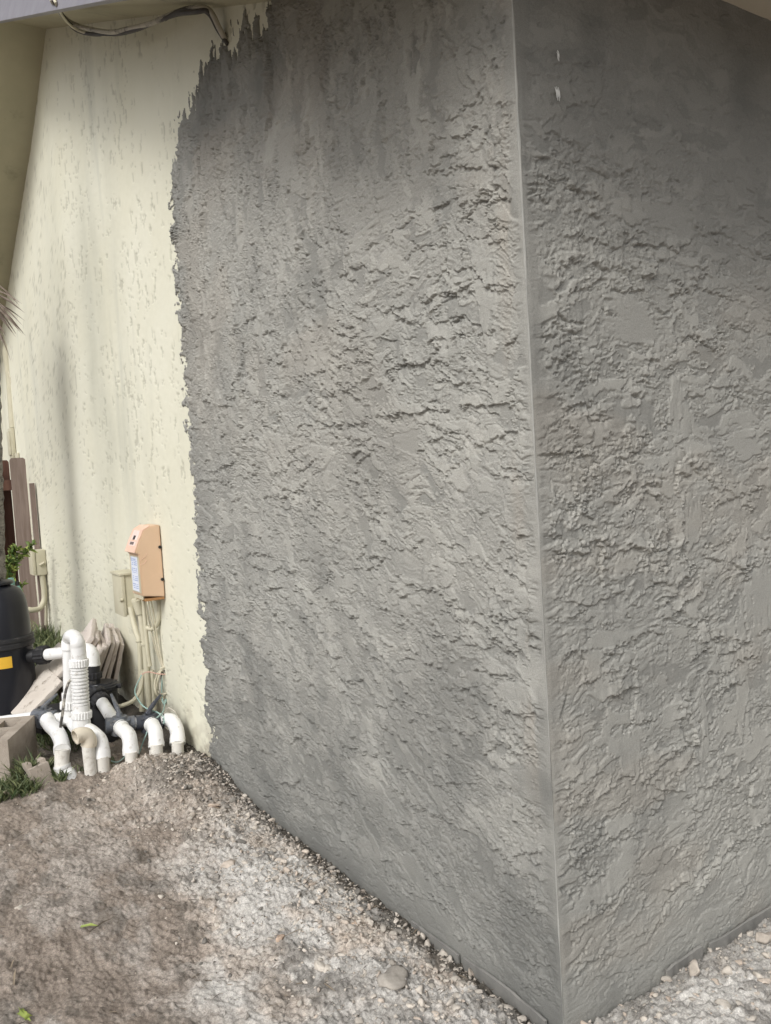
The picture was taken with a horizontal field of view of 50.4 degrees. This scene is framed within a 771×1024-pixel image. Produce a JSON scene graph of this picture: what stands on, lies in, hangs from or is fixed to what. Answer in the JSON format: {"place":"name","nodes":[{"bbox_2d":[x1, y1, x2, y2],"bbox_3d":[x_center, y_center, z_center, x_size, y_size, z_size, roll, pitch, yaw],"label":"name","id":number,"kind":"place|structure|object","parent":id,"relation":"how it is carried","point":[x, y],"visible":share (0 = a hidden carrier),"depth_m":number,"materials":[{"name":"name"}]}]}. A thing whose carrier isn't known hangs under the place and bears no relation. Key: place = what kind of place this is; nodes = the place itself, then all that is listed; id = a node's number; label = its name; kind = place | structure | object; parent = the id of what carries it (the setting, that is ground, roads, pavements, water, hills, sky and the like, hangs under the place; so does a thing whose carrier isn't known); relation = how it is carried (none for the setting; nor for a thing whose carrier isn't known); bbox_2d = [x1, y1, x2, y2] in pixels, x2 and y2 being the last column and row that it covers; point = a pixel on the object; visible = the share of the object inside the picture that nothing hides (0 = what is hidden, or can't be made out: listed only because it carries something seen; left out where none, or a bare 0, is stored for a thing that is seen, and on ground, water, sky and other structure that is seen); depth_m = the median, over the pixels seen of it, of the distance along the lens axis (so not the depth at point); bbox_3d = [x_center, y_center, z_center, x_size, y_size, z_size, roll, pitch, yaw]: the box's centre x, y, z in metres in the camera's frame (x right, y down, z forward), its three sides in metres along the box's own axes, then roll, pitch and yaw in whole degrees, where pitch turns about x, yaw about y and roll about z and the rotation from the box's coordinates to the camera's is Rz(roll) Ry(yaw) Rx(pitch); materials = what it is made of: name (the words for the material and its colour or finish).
{"place":"outdoors","nodes":[
{"label":"outdoors","id":0,"kind":"place"},
{"bbox_2d":[0,693,770,1023],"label":"ground","id":1,"kind":"structure","parent":0,"point":[76,975],"depth_m":2.33,"materials":[{"name":"beige gravel"}]},
{"bbox_2d":[10,959,15,984],"bbox_3d":[-0.997,1.226,2.193,0.015,0.014,0.121,-5,4,-25],"label":"dry stalk","id":2,"kind":"object","parent":1,"relation":"on","point":[14,973],"visible":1,"depth_m":2.17,"materials":[{"name":"beige plant"}]},
{"bbox_2d":[0,286,25,578],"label":"palm tree","id":3,"kind":"object","parent":1,"relation":"on","point":[3,571],"visible":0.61,"depth_m":5.08,"materials":[{"name":"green plant"}]},
{"bbox_2d":[0,715,37,780],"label":"concrete block","id":4,"kind":"object","parent":1,"relation":"on","point":[17,734],"depth_m":3.78,"materials":[{"name":"beige concrete"}]},
{"bbox_2d":[2,458,46,631],"bbox_3d":[-3.593,0.385,6.628,1.568,1.612,0.580,-6,4,-33],"label":"wooden fence","id":5,"kind":"object","parent":1,"relation":"on","point":[16,484],"visible":0.49,"depth_m":7.08,"materials":[{"name":"brown wood"}]},
{"bbox_2d":[17,1007,32,1020],"bbox_3d":[-0.894,1.239,2.029,0.086,0.022,0.020,0,5,45],"label":"fallen leaf","id":6,"kind":"object","parent":1,"relation":"on","point":[25,1015],"visible":1,"depth_m":2.02,"materials":[{"name":"plant"}]},
{"bbox_2d":[0,578,51,736],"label":"pool filter","id":7,"kind":"object","parent":1,"relation":"on","point":[20,656],"visible":0.81,"depth_m":4.30,"materials":[{"name":"black plastic"}]},
{"bbox_2d":[11,668,62,713],"bbox_3d":[-1.835,0.965,4.296,0.252,0.223,0.265,-6,4,-33],"label":"paver","id":8,"kind":"object","parent":1,"relation":"on","point":[47,684],"visible":0.61,"depth_m":4.27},
{"bbox_2d":[22,757,53,786],"bbox_3d":[-1.521,1.175,3.607,0.108,0.176,0.110,-6,4,-42],"label":"concrete block","id":9,"kind":"object","parent":1,"relation":"on","point":[35,771],"depth_m":3.58,"materials":[{"name":"beige concrete"}]},
{"bbox_2d":[35,642,62,678],"bbox_3d":[-1.883,0.925,4.439,0.332,0.355,0.392,-6,4,-33],"label":"paver","id":10,"kind":"object","parent":1,"relation":"on","point":[55,666],"visible":0.14,"depth_m":4.45,"materials":[{"name":"beige stone"}]},
{"bbox_2d":[0,629,110,779],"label":"pipe manifold","id":11,"kind":"object","parent":1,"relation":"on","point":[77,709],"visible":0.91,"depth_m":3.73,"materials":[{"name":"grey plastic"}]},
{"bbox_2d":[59,679,70,727],"bbox_3d":[-1.456,0.872,3.765,0.026,0.195,0.154,-3,3,8],"label":"cord","id":12,"kind":"object","parent":11,"relation":"attached to","point":[63,702],"visible":0.81,"depth_m":3.71,"materials":[{"name":"grey plastic"}]},
{"bbox_2d":[71,727,96,775],"bbox_3d":[-1.320,1.121,3.631,0.100,0.353,0.069,-6,4,-42],"label":"open pipe","id":13,"kind":"object","parent":11,"relation":"attached to","point":[86,737],"visible":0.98,"depth_m":3.61,"materials":[{"name":"beige plastic"}]},
{"bbox_2d":[0,619,114,802],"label":"grass","id":14,"kind":"structure","parent":1,"relation":"on","point":[20,783],"depth_m":3.61,"materials":[{"name":"green plant"}]},
{"bbox_2d":[5,539,36,590],"bbox_3d":[-2.755,0.551,6.199,0.284,0.666,0.144,-6,4,-33],"label":"shrub","id":15,"kind":"object","parent":14,"relation":"on","point":[11,560],"visible":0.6,"depth_m":6.16,"materials":[{"name":"green plant"}]},
{"bbox_2d":[35,666,121,742],"bbox_3d":[-1.558,1.026,4.193,0.430,0.466,0.270,-6,4,-33],"label":"pool pump","id":16,"kind":"object","parent":1,"relation":"on","point":[98,686],"visible":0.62,"depth_m":4.22,"materials":[{"name":"black plastic"}]},
{"bbox_2d":[43,643,100,666],"bbox_3d":[-1.642,0.743,4.304,0.334,0.121,0.084,-2,4,22],"label":"filter pipe","id":17,"kind":"object","parent":16,"relation":"on","point":[92,654],"visible":0.6,"depth_m":4.26,"materials":[{"name":"white plastic"}]},
{"bbox_2d":[58,623,99,700],"bbox_3d":[-1.725,0.833,4.602,0.240,0.390,0.317,-5,4,-21],"label":"paver","id":18,"kind":"object","parent":1,"relation":"on","point":[94,643],"visible":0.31,"depth_m":4.50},
{"bbox_2d":[80,923,96,927],"bbox_3d":[-0.858,1.201,2.381,0.054,0.010,0.009,-4,3,-7],"label":"fallen leaf","id":19,"kind":"object","parent":1,"relation":"on","point":[88,924],"visible":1,"depth_m":2.38,"materials":[{"name":"plant"}]},
{"bbox_2d":[95,640,103,654],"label":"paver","id":20,"kind":"object","parent":1,"relation":"on","point":[98,646],"visible":0.15,"depth_m":4.45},
{"bbox_2d":[98,630,106,662],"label":"paver","id":21,"kind":"object","parent":1,"relation":"on","point":[103,643],"visible":0.24,"depth_m":4.49,"materials":[{"name":"beige stone"}]},
{"bbox_2d":[100,623,110,670],"bbox_3d":[-1.635,0.834,4.670,0.146,0.358,0.349,-5,3,-20],"label":"paver","id":22,"kind":"object","parent":1,"relation":"on","point":[105,633],"visible":0.38,"depth_m":4.58,"materials":[{"name":"beige stone"}]},
{"bbox_2d":[101,627,114,678],"bbox_3d":[-1.617,0.862,4.699,0.129,0.356,0.344,-5,4,-22],"label":"paver","id":23,"kind":"object","parent":1,"relation":"on","point":[105,666],"visible":0.29,"depth_m":4.56,"materials":[{"name":"beige stone"}]},
{"bbox_2d":[105,623,119,678],"bbox_3d":[-1.615,0.868,4.762,0.122,0.397,0.372,-5,4,-24],"label":"paver","id":24,"kind":"object","parent":1,"relation":"on","point":[113,657],"visible":0.37,"depth_m":4.62,"materials":[{"name":"beige stone"}]},
{"bbox_2d":[110,628,123,680],"bbox_3d":[-1.591,0.899,4.811,0.105,0.397,0.370,-5,4,-23],"label":"paver","id":25,"kind":"object","parent":1,"relation":"on","point":[116,669],"visible":0.3,"depth_m":4.67,"materials":[{"name":"beige stone"}]},
{"bbox_2d":[105,693,184,763],"bbox_3d":[-1.122,1.061,3.854,0.332,0.424,0.292,-6,4,-33],"label":"pipe manifold","id":26,"kind":"object","parent":1,"relation":"on","point":[123,727],"visible":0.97,"depth_m":3.82,"materials":[{"name":"grey plastic"}]},
{"bbox_2d":[96,697,115,717],"bbox_3d":[-1.360,0.980,4.022,0.069,0.096,0.283,-6,4,-33],"label":"suction pipe","id":27,"kind":"object","parent":26,"relation":"attached to","point":[105,707],"visible":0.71,"depth_m":3.99,"materials":[{"name":"white plastic"}]},
{"bbox_2d":[134,675,164,723],"bbox_3d":[-1.176,0.923,4.032,0.077,0.178,0.345,-6,4,-33],"label":"wire","id":28,"kind":"object","parent":26,"relation":"attached to","point":[142,704],"visible":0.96,"depth_m":4.02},
{"bbox_2d":[138,700,165,753],"bbox_3d":[-1.101,1.039,3.991,0.075,0.157,0.354,-3,3,7],"label":"wire","id":29,"kind":"object","parent":26,"relation":"attached to","point":[146,731],"visible":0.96,"depth_m":3.84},
{"bbox_2d":[208,803,219,806],"bbox_3d":[-0.660,1.132,3.159,0.046,0.019,0.038,-6,4,-33],"label":"rock","id":30,"kind":"object","parent":1,"relation":"on","point":[212,805],"visible":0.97,"depth_m":3.15,"materials":[{"name":"stone"}]},
{"bbox_2d":[220,859,235,867],"bbox_3d":[-0.513,1.152,2.678,0.049,0.025,0.037,-3,3,3],"label":"rock","id":31,"kind":"object","parent":1,"relation":"on","point":[228,863],"visible":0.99,"depth_m":2.67,"materials":[{"name":"stone"}]},
{"bbox_2d":[0,732,493,1023],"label":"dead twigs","id":32,"kind":"object","parent":1,"relation":"on","point":[220,887],"visible":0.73,"depth_m":2.53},
{"bbox_2d":[276,934,284,941],"bbox_3d":[-0.290,1.166,2.245,0.024,0.014,0.023,-2,4,22],"label":"rock","id":33,"kind":"object","parent":1,"relation":"on","point":[280,936],"visible":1,"depth_m":2.24,"materials":[{"name":"stone"}]},
{"bbox_2d":[314,960,324,971],"bbox_3d":[-0.164,1.169,2.106,0.047,0.024,0.037,-3,3,6],"label":"rock","id":34,"kind":"object","parent":1,"relation":"on","point":[319,965],"visible":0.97,"depth_m":2.10,"materials":[{"name":"stone"}]},
{"bbox_2d":[0,0,770,1023],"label":"house","id":35,"kind":"structure","parent":1,"relation":"on","point":[392,378],"depth_m":2.19,"materials":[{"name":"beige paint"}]},
{"bbox_2d":[0,330,18,458],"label":"electrical conduit","id":36,"kind":"object","parent":35,"relation":"attached to","point":[12,453],"visible":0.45,"depth_m":7.39,"materials":[{"name":"beige paint"}]},
{"bbox_2d":[28,549,47,624],"bbox_3d":[-2.836,0.621,6.649,0.177,0.624,0.192,-6,4,-33],"label":"junction box","id":37,"kind":"object","parent":35,"relation":"attached to","point":[37,564],"visible":0.94,"depth_m":6.62,"materials":[{"name":"beige paint"}]},
{"bbox_2d":[110,569,135,616],"bbox_3d":[-1.428,0.443,4.508,0.112,0.236,0.198,-6,4,-33],"label":"switch box","id":38,"kind":"object","parent":35,"relation":"attached to","point":[123,593],"visible":0.8,"depth_m":4.44,"materials":[{"name":"beige paint"}]},
{"bbox_2d":[128,606,144,711],"bbox_3d":[-1.333,0.785,4.403,0.050,0.552,0.133,-6,4,-33],"label":"conduit","id":39,"kind":"object","parent":35,"relation":"attached to","point":[138,642],"visible":0.78,"depth_m":4.36,"materials":[{"name":"beige paint"}]},
{"bbox_2d":[131,598,141,614],"bbox_3d":[-1.297,0.493,4.291,0.062,0.088,0.066,-6,4,-33],"label":"conduit fitting","id":40,"kind":"object","parent":35,"relation":"attached to","point":[136,604],"visible":0.8,"depth_m":4.26,"materials":[{"name":"beige paint"}]},
{"bbox_2d":[50,0,228,45],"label":"cable bundle","id":41,"kind":"object","parent":35,"relation":"attached to","point":[197,9],"visible":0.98,"depth_m":3.27,"materials":[{"name":"beige rubber"}]},
{"bbox_2d":[137,614,151,707],"bbox_3d":[-1.256,0.785,4.297,0.044,0.510,0.059,-6,4,-33],"label":"conduit","id":42,"kind":"object","parent":35,"relation":"attached to","point":[147,681],"visible":0.62,"depth_m":4.28,"materials":[{"name":"beige paint"}]},
{"bbox_2d":[118,670,143,707],"bbox_3d":[-1.323,0.922,4.260,0.172,0.177,0.050,-6,4,-33],"label":"hose","id":43,"kind":"object","parent":42,"relation":"attached to","point":[134,699],"visible":0.84,"depth_m":4.27,"materials":[{"name":"beige paint"}]},
{"bbox_2d":[125,524,164,600],"bbox_3d":[-1.214,0.253,4.120,0.136,0.374,0.181,-6,4,-33],"label":"pool control box","id":44,"kind":"object","parent":35,"relation":"attached to","point":[143,547],"visible":1,"depth_m":4.06,"materials":[{"name":"beige plastic"}]},
{"bbox_2d":[145,601,161,666],"bbox_3d":[-1.201,0.615,4.201,0.037,0.392,0.102,-2,4,27],"label":"wire","id":45,"kind":"object","parent":44,"relation":"hanging from","point":[151,631],"visible":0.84,"depth_m":4.22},
{"bbox_2d":[148,601,161,664],"bbox_3d":[-1.181,0.619,4.192,0.023,0.378,0.087,-2,3,18],"label":"wire","id":46,"kind":"object","parent":44,"relation":"hanging from","point":[153,631],"visible":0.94,"depth_m":4.20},
{"bbox_2d":[150,601,163,666],"bbox_3d":[-1.172,0.619,4.185,0.024,0.380,0.082,-3,3,14],"label":"wire","id":47,"kind":"object","parent":44,"relation":"hanging from","point":[156,633],"visible":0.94,"depth_m":4.21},
{"bbox_2d":[141,600,151,666],"bbox_3d":[-1.234,0.623,4.234,0.028,0.350,0.033,-6,4,-33],"label":"conduit","id":48,"kind":"object","parent":35,"relation":"attached to","point":[146,640],"visible":0.89,"depth_m":4.22,"materials":[{"name":"beige paint"}]},
{"bbox_2d":[150,670,155,710],"bbox_3d":[-1.213,0.936,4.283,0.024,0.225,0.020,-6,4,-33],"label":"conduit","id":49,"kind":"object","parent":35,"relation":"attached to","point":[152,687],"visible":0.62,"depth_m":4.27,"materials":[{"name":"beige paint"}]},
{"bbox_2d":[146,600,160,630],"bbox_3d":[-1.198,0.521,4.204,0.112,0.187,0.039,-2,4,24],"label":"conduit","id":50,"kind":"object","parent":35,"relation":"attached to","point":[158,617],"visible":0.82,"depth_m":4.18,"materials":[{"name":"beige paint"}]},
{"bbox_2d":[154,666,166,704],"bbox_3d":[-1.153,0.895,4.237,0.102,0.209,0.070,-6,4,-33],"label":"wire coil","id":51,"kind":"object","parent":35,"relation":"hanging from","point":[161,671],"visible":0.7,"depth_m":4.21,"materials":[{"name":"beige plastic"}]},
{"bbox_2d":[139,671,164,677],"bbox_3d":[-1.183,0.839,4.199,0.171,0.055,0.024,-4,3,-17],"label":"wire","id":52,"kind":"object","parent":51,"relation":"attached to","point":[151,672],"visible":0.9,"depth_m":4.19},
{"bbox_2d":[377,965,407,990],"bbox_3d":[0.022,1.145,2.016,0.068,0.031,0.091,-1,4,35],"label":"rock","id":53,"kind":"object","parent":1,"relation":"on","point":[393,977],"visible":1,"depth_m":2.00,"materials":[{"name":"stone"}]},
{"bbox_2d":[437,949,447,956],"bbox_3d":[0.151,1.199,2.216,0.035,0.030,0.037,-5,4,-23],"label":"rock","id":54,"kind":"object","parent":1,"relation":"on","point":[442,952],"visible":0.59,"depth_m":2.21,"materials":[{"name":"stone"}]},
{"bbox_2d":[689,959,699,976],"bbox_3d":[0.763,1.132,2.026,0.027,0.055,0.045,-2,3,18],"label":"rock","id":55,"kind":"object","parent":1,"relation":"on","point":[694,969],"visible":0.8,"depth_m":2.02,"materials":[{"name":"stone"}]},
{"bbox_2d":[714,998,731,1009],"bbox_3d":[0.773,1.125,1.875,0.033,0.022,0.038,-6,4,-33],"label":"rock","id":56,"kind":"object","parent":1,"relation":"on","point":[724,1003],"visible":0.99,"depth_m":1.87,"materials":[{"name":"stone"}]},
{"bbox_2d":[755,932,770,943],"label":"rock","id":57,"kind":"object","parent":1,"relation":"on","point":[763,937],"visible":1,"depth_m":2.13,"materials":[{"name":"stone"}]},
{"bbox_2d":[757,978,770,983],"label":"rock","id":58,"kind":"object","parent":1,"relation":"on","point":[765,980],"visible":1,"depth_m":1.94,"materials":[{"name":"stone"}]},
{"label":"paver","id":59,"kind":"object","parent":1,"relation":"on","visible":0},
{"bbox_2d":[55,618,96,693],"bbox_3d":[-1.763,0.834,4.591,0.378,0.429,0.272,-4,3,-1],"label":"paver","id":60,"kind":"object","parent":59,"relation":"on","point":[88,633],"visible":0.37,"depth_m":4.56,"materials":[{"name":"beige stone"}]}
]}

